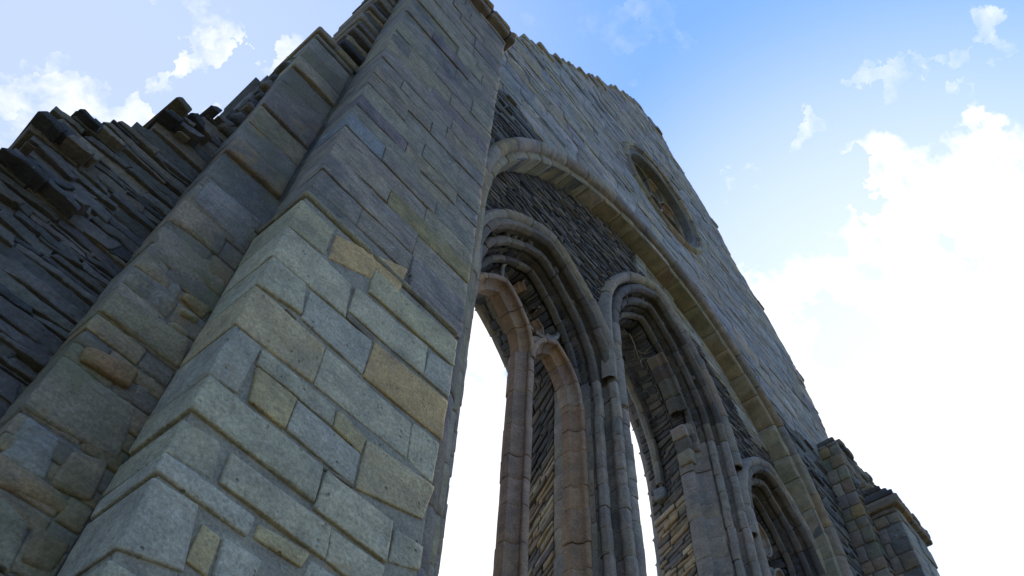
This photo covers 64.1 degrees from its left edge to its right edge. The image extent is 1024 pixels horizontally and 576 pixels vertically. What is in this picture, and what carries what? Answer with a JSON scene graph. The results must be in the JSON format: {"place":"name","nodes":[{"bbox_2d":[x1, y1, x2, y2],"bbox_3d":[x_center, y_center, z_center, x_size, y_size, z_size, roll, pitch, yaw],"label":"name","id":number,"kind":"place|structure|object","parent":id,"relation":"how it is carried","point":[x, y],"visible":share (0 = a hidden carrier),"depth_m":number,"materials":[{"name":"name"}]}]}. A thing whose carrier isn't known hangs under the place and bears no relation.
{"place":"outdoors","nodes":[
{"label":"outdoors","id":0,"kind":"place"},
{"bbox_2d":[0,0,1023,575],"label":"sky","id":1,"kind":"structure","parent":0,"point":[859,164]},
{"label":"ground","id":2,"kind":"structure","parent":0,"visible":0},
{"bbox_2d":[0,73,277,418],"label":"rubble wall","id":3,"kind":"structure","parent":2,"relation":"on","point":[88,201],"depth_m":3.58,"materials":[{"name":"stone"}]},
{"bbox_2d":[0,0,398,575],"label":"corner pilaster","id":4,"kind":"object","parent":2,"relation":"on","point":[75,418],"visible":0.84,"depth_m":3.29,"materials":[{"name":"stone"}]},
{"bbox_2d":[57,0,516,575],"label":"stone buttress","id":5,"kind":"structure","parent":2,"relation":"on","point":[293,424],"depth_m":3.54,"materials":[{"name":"stone"}]},
{"bbox_2d":[416,33,863,575],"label":"gable wall","id":6,"kind":"structure","parent":2,"relation":"on","point":[598,239],"depth_m":10.66,"materials":[{"name":"stone"}]},
{"bbox_2d":[434,208,638,575],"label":"window","id":7,"kind":"structure","parent":6,"relation":"in","point":[563,462],"depth_m":8.13,"materials":[{"name":"stone"}]},
{"bbox_2d":[622,334,652,365],"bbox_3d":[1.712,0.920,11.130,0.445,0.483,0.521,-10,-57,10],"label":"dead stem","id":8,"kind":"object","parent":6,"relation":"attached to","point":[639,351],"visible":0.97,"depth_m":11.14,"materials":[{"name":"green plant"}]},
{"bbox_2d":[556,271,761,575],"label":"window","id":9,"kind":"structure","parent":6,"relation":"in","point":[676,438],"depth_m":10.73,"materials":[{"name":"stone"}]},
{"bbox_2d":[623,141,702,254],"bbox_3d":[2.538,-1.490,15.328,0.864,2.560,2.540,-34,-64,23],"label":"wheel window","id":10,"kind":"structure","parent":6,"relation":"in","point":[655,197],"depth_m":15.66,"materials":[{"name":"stone"}]},
{"bbox_2d":[690,457,826,575],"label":"window","id":11,"kind":"structure","parent":6,"relation":"in","point":[772,515],"depth_m":11.35,"materials":[{"name":"stone"}]},
{"bbox_2d":[816,437,896,575],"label":"corner pilaster","id":12,"kind":"object","parent":2,"relation":"on","point":[846,473],"visible":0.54,"depth_m":13.06,"materials":[{"name":"stone"}]},
{"bbox_2d":[857,482,939,575],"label":"stone buttress","id":13,"kind":"structure","parent":2,"relation":"on","point":[905,538],"depth_m":12.68,"materials":[{"name":"stone"}]}
]}

